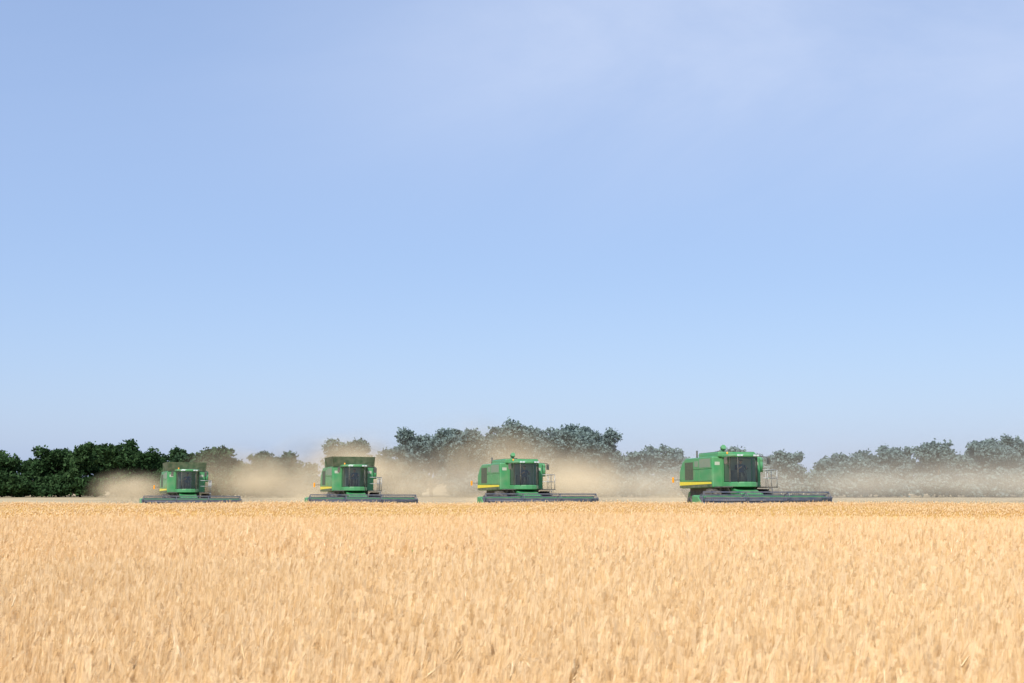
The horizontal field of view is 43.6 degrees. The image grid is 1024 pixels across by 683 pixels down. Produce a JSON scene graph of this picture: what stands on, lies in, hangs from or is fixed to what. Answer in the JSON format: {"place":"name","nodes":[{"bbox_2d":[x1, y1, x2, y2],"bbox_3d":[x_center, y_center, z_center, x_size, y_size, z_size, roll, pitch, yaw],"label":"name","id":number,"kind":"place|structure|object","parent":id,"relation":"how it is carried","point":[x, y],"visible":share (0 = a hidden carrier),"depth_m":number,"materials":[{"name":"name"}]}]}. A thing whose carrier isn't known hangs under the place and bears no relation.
{"place":"outdoors","nodes":[
{"label":"outdoors","id":0,"kind":"place"},
{"bbox_2d":[0,499,1023,682],"bbox_3d":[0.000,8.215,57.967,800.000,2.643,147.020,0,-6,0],"label":"wheat field","id":1,"kind":"structure","parent":0,"point":[633,596],"depth_m":10.67,"materials":[{"name":"beige plant"}]},
{"bbox_2d":[0,482,1023,504],"bbox_3d":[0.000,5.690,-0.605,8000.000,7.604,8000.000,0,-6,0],"label":"ground","id":2,"kind":"structure","parent":0,"point":[440,495],"depth_m":292.82,"materials":[{"name":"soil"}]},
{"bbox_2d":[0,450,9,456],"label":"tree","id":3,"kind":"object","parent":2,"relation":"on","point":[3,452],"visible":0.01,"depth_m":347.16,"materials":[{"name":"green plant"}]},
{"bbox_2d":[0,454,19,473],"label":"tree","id":4,"kind":"object","parent":2,"relation":"on","point":[2,468],"visible":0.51,"depth_m":321.98,"materials":[{"name":"green plant"}]},
{"bbox_2d":[0,453,22,496],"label":"tree","id":5,"kind":"object","parent":2,"relation":"on","point":[9,461],"visible":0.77,"depth_m":321.99,"materials":[{"name":"green plant"}]},
{"bbox_2d":[0,470,44,496],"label":"shrub","id":6,"kind":"object","parent":2,"relation":"on","point":[15,484],"visible":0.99,"depth_m":317.23,"materials":[{"name":"green plant"}]},
{"bbox_2d":[17,456,41,473],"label":"tree","id":7,"kind":"object","parent":2,"relation":"on","point":[28,462],"visible":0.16,"depth_m":349.06,"materials":[{"name":"green plant"}]},
{"bbox_2d":[26,445,74,496],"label":"tree","id":8,"kind":"object","parent":2,"relation":"on","point":[50,460],"visible":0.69,"depth_m":325.14,"materials":[{"name":"green plant"}]},
{"bbox_2d":[21,465,86,496],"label":"shrub","id":9,"kind":"object","parent":2,"relation":"on","point":[59,483],"visible":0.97,"depth_m":319.06,"materials":[{"name":"green plant"}]},
{"bbox_2d":[63,442,102,496],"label":"tree","id":10,"kind":"object","parent":2,"relation":"on","point":[83,455],"visible":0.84,"depth_m":321.57,"materials":[{"name":"green plant"}]},
{"bbox_2d":[71,473,110,496],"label":"shrub","id":11,"kind":"object","parent":2,"relation":"on","point":[93,485],"visible":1,"depth_m":318.85,"materials":[{"name":"green plant"}]},
{"bbox_2d":[82,449,104,495],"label":"tree","id":12,"kind":"object","parent":2,"relation":"on","point":[98,470],"visible":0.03,"depth_m":353.77,"materials":[{"name":"green plant"}]},
{"bbox_2d":[85,441,124,491],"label":"tree","id":13,"kind":"object","parent":2,"relation":"on","point":[120,446],"visible":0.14,"depth_m":365.33,"materials":[{"name":"green plant"}]},
{"bbox_2d":[98,463,121,496],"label":"tree","id":14,"kind":"object","parent":2,"relation":"on","point":[112,469],"visible":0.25,"depth_m":325.74,"materials":[{"name":"green plant"}]},
{"bbox_2d":[92,438,155,496],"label":"tree","id":15,"kind":"object","parent":2,"relation":"on","point":[111,454],"visible":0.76,"depth_m":321.06,"materials":[{"name":"green plant"}]},
{"bbox_2d":[108,469,162,496],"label":"shrub","id":16,"kind":"object","parent":2,"relation":"on","point":[120,482],"visible":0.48,"depth_m":317.04,"materials":[{"name":"plant"}]},
{"bbox_2d":[123,446,162,496],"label":"tree","id":17,"kind":"object","parent":2,"relation":"on","point":[136,467],"visible":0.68,"depth_m":321.13,"materials":[{"name":"green plant"}]},
{"bbox_2d":[140,474,165,497],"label":"shrub","id":18,"kind":"object","parent":2,"relation":"on","point":[150,489],"visible":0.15,"depth_m":313.40,"materials":[{"name":"plant"}]},
{"bbox_2d":[151,457,170,474],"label":"tree","id":19,"kind":"object","parent":2,"relation":"on","point":[163,461],"visible":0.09,"depth_m":334.94,"materials":[{"name":"green plant"}]},
{"bbox_2d":[158,445,187,461],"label":"tree","id":20,"kind":"object","parent":2,"relation":"on","point":[174,451],"visible":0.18,"depth_m":367.22,"materials":[{"name":"green plant"}]},
{"bbox_2d":[172,452,194,461],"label":"tree","id":21,"kind":"object","parent":2,"relation":"on","point":[182,458],"visible":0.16,"depth_m":326.21,"materials":[{"name":"green plant"}]},
{"bbox_2d":[139,462,241,504],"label":"combine harvester","id":22,"kind":"object","parent":2,"relation":"on","point":[182,482],"visible":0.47,"depth_m":109.23,"materials":[{"name":"green paint"}]},
{"bbox_2d":[187,445,236,495],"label":"tree","id":23,"kind":"object","parent":2,"relation":"on","point":[212,456],"visible":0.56,"depth_m":318.19,"materials":[{"name":"green plant"}]},
{"bbox_2d":[204,473,230,495],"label":"shrub","id":24,"kind":"object","parent":2,"relation":"on","point":[213,480],"visible":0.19,"depth_m":316.54,"materials":[{"name":"plant"}]},
{"bbox_2d":[210,461,253,496],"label":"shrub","id":25,"kind":"object","parent":2,"relation":"on","point":[226,479],"visible":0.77,"depth_m":315.50,"materials":[{"name":"plant"}]},
{"bbox_2d":[223,459,250,495],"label":"tree","id":26,"kind":"object","parent":2,"relation":"on","point":[234,462],"visible":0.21,"depth_m":320.77,"materials":[{"name":"plant"}]},
{"bbox_2d":[246,450,271,472],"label":"tree","id":27,"kind":"object","parent":2,"relation":"on","point":[259,458],"visible":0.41,"depth_m":352.87,"materials":[{"name":"plant"}]},
{"bbox_2d":[229,467,302,497],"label":"shrub","id":28,"kind":"object","parent":2,"relation":"on","point":[278,483],"visible":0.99,"depth_m":314.80,"materials":[{"name":"plant"}]},
{"bbox_2d":[253,453,282,471],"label":"tree","id":29,"kind":"object","parent":2,"relation":"on","point":[261,467],"visible":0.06,"depth_m":345.47,"materials":[{"name":"plant"}]},
{"bbox_2d":[267,450,304,496],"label":"tree","id":30,"kind":"object","parent":2,"relation":"on","point":[287,459],"visible":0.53,"depth_m":331.99,"materials":[{"name":"plant"}]},
{"bbox_2d":[281,466,307,496],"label":"tree","id":31,"kind":"object","parent":2,"relation":"on","point":[296,472],"visible":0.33,"depth_m":322.41,"materials":[{"name":"plant"}]},
{"bbox_2d":[295,460,304,467],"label":"tree","id":32,"kind":"object","parent":2,"relation":"on","point":[300,463],"visible":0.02,"depth_m":373.77,"materials":[{"name":"plant"}]},
{"bbox_2d":[299,462,320,494],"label":"tree","id":33,"kind":"object","parent":2,"relation":"on","point":[311,468],"visible":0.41,"depth_m":352.52,"materials":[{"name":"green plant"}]},
{"bbox_2d":[299,471,327,496],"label":"shrub","id":34,"kind":"object","parent":2,"relation":"on","point":[307,485],"visible":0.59,"depth_m":312.79,"materials":[{"name":"plant"}]},
{"bbox_2d":[320,437,376,465],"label":"tree","id":35,"kind":"object","parent":2,"relation":"on","point":[360,447],"visible":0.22,"depth_m":322.79,"materials":[{"name":"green plant"}]},
{"bbox_2d":[304,456,417,503],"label":"combine harvester","id":36,"kind":"object","parent":2,"relation":"on","point":[347,479],"visible":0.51,"depth_m":96.83,"materials":[{"name":"green paint"}]},
{"bbox_2d":[374,447,402,472],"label":"tree","id":37,"kind":"object","parent":2,"relation":"on","point":[385,461],"visible":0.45,"depth_m":321.65,"materials":[{"name":"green plant"}]},
{"bbox_2d":[368,469,411,496],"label":"shrub","id":38,"kind":"object","parent":2,"relation":"on","point":[392,482],"visible":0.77,"depth_m":313.49,"materials":[{"name":"plant"}]},
{"bbox_2d":[396,461,416,496],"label":"tree","id":39,"kind":"object","parent":2,"relation":"on","point":[405,466],"visible":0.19,"depth_m":331.35,"materials":[{"name":"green plant"}]},
{"bbox_2d":[394,433,424,470],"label":"tree","id":40,"kind":"object","parent":2,"relation":"on","point":[397,459],"visible":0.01,"depth_m":368.69,"materials":[{"name":"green plant"}]},
{"bbox_2d":[394,468,432,496],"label":"shrub","id":41,"kind":"object","parent":2,"relation":"on","point":[416,483],"visible":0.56,"depth_m":320.09,"materials":[{"name":"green plant"}]},
{"bbox_2d":[391,443,439,490],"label":"tree","id":42,"kind":"object","parent":2,"relation":"on","point":[399,451],"visible":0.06,"depth_m":339.57,"materials":[{"name":"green plant"}]},
{"bbox_2d":[394,426,462,496],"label":"tree","id":43,"kind":"object","parent":2,"relation":"on","point":[421,453],"visible":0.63,"depth_m":329.29,"materials":[{"name":"green plant"}]},
{"bbox_2d":[433,427,485,496],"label":"tree","id":44,"kind":"object","parent":2,"relation":"on","point":[456,449],"visible":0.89,"depth_m":318.03,"materials":[{"name":"green plant"}]},
{"bbox_2d":[438,469,481,497],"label":"shrub","id":45,"kind":"object","parent":2,"relation":"on","point":[455,486],"visible":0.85,"depth_m":315.58,"materials":[{"name":"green plant"}]},
{"bbox_2d":[442,432,485,496],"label":"tree","id":46,"kind":"object","parent":2,"relation":"on","point":[470,465],"visible":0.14,"depth_m":329.90,"materials":[{"name":"plant"}]},
{"bbox_2d":[464,475,485,496],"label":"shrub","id":47,"kind":"object","parent":2,"relation":"on","point":[480,493],"visible":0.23,"depth_m":316.30,"materials":[{"name":"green plant"}]},
{"bbox_2d":[464,416,534,469],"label":"tree","id":48,"kind":"object","parent":2,"relation":"on","point":[506,440],"visible":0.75,"depth_m":318.66,"materials":[{"name":"green plant"}]},
{"bbox_2d":[522,425,543,438],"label":"tree","id":49,"kind":"object","parent":2,"relation":"on","point":[537,431],"visible":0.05,"depth_m":365.86,"materials":[{"name":"green plant"}]},
{"bbox_2d":[471,453,598,503],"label":"combine harvester","id":50,"kind":"object","parent":2,"relation":"on","point":[513,479],"visible":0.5,"depth_m":88.58,"materials":[{"name":"green paint"}]},
{"bbox_2d":[515,428,562,462],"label":"tree","id":51,"kind":"object","parent":2,"relation":"on","point":[539,448],"visible":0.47,"depth_m":323.60,"materials":[{"name":"plant"}]},
{"bbox_2d":[539,467,557,495],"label":"shrub","id":52,"kind":"object","parent":2,"relation":"on","point":[545,487],"visible":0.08,"depth_m":313.58,"materials":[{"name":"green plant"}]},
{"bbox_2d":[540,439,567,466],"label":"tree","id":53,"kind":"object","parent":2,"relation":"on","point":[554,452],"visible":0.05,"depth_m":346.58,"materials":[{"name":"plant"}]},
{"bbox_2d":[550,452,570,467],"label":"tree","id":54,"kind":"object","parent":2,"relation":"on","point":[558,461],"visible":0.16,"depth_m":326.13,"materials":[{"name":"plant"}]},
{"bbox_2d":[536,456,595,495],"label":"shrub","id":55,"kind":"object","parent":2,"relation":"on","point":[570,480],"visible":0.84,"depth_m":312.78,"materials":[{"name":"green plant"}]},
{"bbox_2d":[546,426,604,470],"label":"tree","id":56,"kind":"object","parent":2,"relation":"on","point":[571,446],"visible":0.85,"depth_m":325.68,"materials":[{"name":"green plant"}]},
{"bbox_2d":[539,423,622,495],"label":"tree","id":57,"kind":"object","parent":2,"relation":"on","point":[610,435],"visible":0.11,"depth_m":349.97,"materials":[{"name":"green plant"}]},
{"bbox_2d":[584,439,620,476],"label":"tree","id":58,"kind":"object","parent":2,"relation":"on","point":[600,454],"visible":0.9,"depth_m":323.62,"materials":[{"name":"green plant"}]},
{"bbox_2d":[589,474,633,496],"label":"shrub","id":59,"kind":"object","parent":2,"relation":"on","point":[605,486],"visible":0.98,"depth_m":319.04,"materials":[{"name":"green plant"}]},
{"bbox_2d":[611,450,625,469],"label":"tree","id":60,"kind":"object","parent":2,"relation":"on","point":[618,453],"visible":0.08,"depth_m":350.78,"materials":[{"name":"green plant"}]},
{"bbox_2d":[608,463,644,496],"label":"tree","id":61,"kind":"object","parent":2,"relation":"on","point":[622,473],"visible":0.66,"depth_m":327.01,"materials":[{"name":"plant"}]},
{"bbox_2d":[620,451,639,496],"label":"tree","id":62,"kind":"object","parent":2,"relation":"on","point":[636,454],"visible":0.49,"depth_m":333.11,"materials":[{"name":"green plant"}]},
{"bbox_2d":[620,449,668,474],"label":"tree","id":63,"kind":"object","parent":2,"relation":"on","point":[645,462],"visible":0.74,"depth_m":334.23,"materials":[{"name":"green plant"}]},
{"bbox_2d":[623,467,676,497],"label":"shrub","id":64,"kind":"object","parent":2,"relation":"on","point":[647,484],"visible":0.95,"depth_m":314.27,"materials":[{"name":"plant"}]},
{"bbox_2d":[644,444,661,458],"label":"tree","id":65,"kind":"object","parent":2,"relation":"on","point":[650,448],"visible":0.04,"depth_m":361.48,"materials":[{"name":"green plant"}]},
{"bbox_2d":[653,443,689,496],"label":"tree","id":66,"kind":"object","parent":2,"relation":"on","point":[666,452],"visible":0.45,"depth_m":336.68,"materials":[{"name":"green plant"}]},
{"bbox_2d":[661,454,681,496],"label":"tree","id":67,"kind":"object","parent":2,"relation":"on","point":[674,460],"visible":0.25,"depth_m":333.65,"materials":[{"name":"green plant"}]},
{"bbox_2d":[655,467,689,496],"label":"shrub","id":68,"kind":"object","parent":2,"relation":"on","point":[677,489],"visible":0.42,"depth_m":314.19,"materials":[{"name":"plant"}]},
{"bbox_2d":[725,445,743,451],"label":"tree","id":69,"kind":"object","parent":2,"relation":"on","point":[732,449],"visible":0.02,"depth_m":321.25,"materials":[{"name":"green plant"}]},
{"bbox_2d":[672,445,832,504],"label":"combine harvester","id":70,"kind":"object","parent":2,"relation":"on","point":[722,475],"visible":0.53,"depth_m":76.88,"materials":[{"name":"green paint"}]},
{"bbox_2d":[762,457,788,486],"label":"tree","id":71,"kind":"object","parent":2,"relation":"on","point":[766,464],"visible":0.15,"depth_m":326.81,"materials":[{"name":"green plant"}]},
{"bbox_2d":[757,466,801,493],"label":"shrub","id":72,"kind":"object","parent":2,"relation":"on","point":[781,482],"visible":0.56,"depth_m":316.88,"materials":[{"name":"plant"}]},
{"bbox_2d":[770,449,807,494],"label":"tree","id":73,"kind":"object","parent":2,"relation":"on","point":[787,464],"visible":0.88,"depth_m":322.04,"materials":[{"name":"green plant"}]},
{"bbox_2d":[799,464,810,494],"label":"tree","id":74,"kind":"object","parent":2,"relation":"on","point":[804,470],"visible":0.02,"depth_m":340.68,"materials":[{"name":"green plant"}]},
{"bbox_2d":[810,459,825,474],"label":"tree","id":75,"kind":"object","parent":2,"relation":"on","point":[816,469],"visible":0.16,"depth_m":362.44,"materials":[{"name":"green plant"}]},
{"bbox_2d":[799,470,847,496],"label":"shrub","id":76,"kind":"object","parent":2,"relation":"on","point":[816,482],"visible":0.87,"depth_m":315.33,"materials":[{"name":"plant"}]},
{"bbox_2d":[815,452,846,496],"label":"tree","id":77,"kind":"object","parent":2,"relation":"on","point":[838,457],"visible":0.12,"depth_m":340.19,"materials":[{"name":"green plant"}]},
{"bbox_2d":[821,456,884,497],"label":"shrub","id":78,"kind":"object","parent":2,"relation":"on","point":[857,481],"visible":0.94,"depth_m":314.46,"materials":[{"name":"plant"}]},
{"bbox_2d":[837,456,872,495],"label":"tree","id":79,"kind":"object","parent":2,"relation":"on","point":[843,464],"visible":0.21,"depth_m":320.44,"materials":[{"name":"green plant"}]},
{"bbox_2d":[838,448,894,496],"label":"tree","id":80,"kind":"object","parent":2,"relation":"on","point":[882,457],"visible":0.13,"depth_m":328.96,"materials":[{"name":"green plant"}]},
{"bbox_2d":[865,461,910,496],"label":"shrub","id":81,"kind":"object","parent":2,"relation":"on","point":[888,487],"visible":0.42,"depth_m":316.65,"materials":[{"name":"plant"}]},
{"bbox_2d":[875,443,913,488],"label":"tree","id":82,"kind":"object","parent":2,"relation":"on","point":[906,449],"visible":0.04,"depth_m":363.31,"materials":[{"name":"green plant"}]},
{"bbox_2d":[885,448,915,485],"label":"tree","id":83,"kind":"object","parent":2,"relation":"on","point":[900,458],"visible":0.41,"depth_m":350.93,"materials":[{"name":"green plant"}]},
{"bbox_2d":[890,463,916,496],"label":"tree","id":84,"kind":"object","parent":2,"relation":"on","point":[904,473],"visible":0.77,"depth_m":323.61,"materials":[{"name":"green plant"}]},
{"bbox_2d":[905,471,948,496],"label":"shrub","id":85,"kind":"object","parent":2,"relation":"on","point":[922,482],"visible":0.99,"depth_m":317.08,"materials":[{"name":"plant"}]},
{"bbox_2d":[908,438,970,496],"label":"tree","id":86,"kind":"object","parent":2,"relation":"on","point":[932,454],"visible":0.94,"depth_m":318.78,"materials":[{"name":"green plant"}]},
{"bbox_2d":[927,468,983,496],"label":"shrub","id":87,"kind":"object","parent":2,"relation":"on","point":[962,485],"visible":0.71,"depth_m":319.05,"materials":[{"name":"plant"}]},
{"bbox_2d":[949,454,982,496],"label":"tree","id":88,"kind":"object","parent":2,"relation":"on","point":[972,466],"visible":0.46,"depth_m":326.24,"materials":[{"name":"green plant"}]},
{"bbox_2d":[964,438,1021,496],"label":"tree","id":89,"kind":"object","parent":2,"relation":"on","point":[969,451],"visible":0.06,"depth_m":342.63,"materials":[{"name":"green plant"}]},
{"bbox_2d":[968,465,1023,497],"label":"shrub","id":90,"kind":"object","parent":2,"relation":"on","point":[1001,482],"visible":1,"depth_m":316.57,"materials":[{"name":"plant"}]},
{"bbox_2d":[973,442,1021,496],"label":"tree","id":91,"kind":"object","parent":2,"relation":"on","point":[990,456],"visible":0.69,"depth_m":323.33,"materials":[{"name":"green plant"}]},
{"bbox_2d":[980,443,1023,496],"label":"tree","id":92,"kind":"object","parent":2,"relation":"on","point":[1016,464],"visible":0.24,"depth_m":325.12,"materials":[{"name":"green plant"}]},
{"bbox_2d":[996,433,1023,495],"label":"tree","id":93,"kind":"object","parent":2,"relation":"on","point":[1006,440],"visible":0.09,"depth_m":365.95,"materials":[{"name":"green plant"}]},
{"bbox_2d":[1007,440,1023,488],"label":"tree","id":94,"kind":"object","parent":2,"relation":"on","point":[1019,445],"visible":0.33,"depth_m":331.57,"materials":[{"name":"green plant"}]},
{"bbox_2d":[0,0,1023,480],"label":"sky","id":95,"kind":"structure","parent":0,"point":[248,227],"materials":[{"name":"blue"}]}
]}

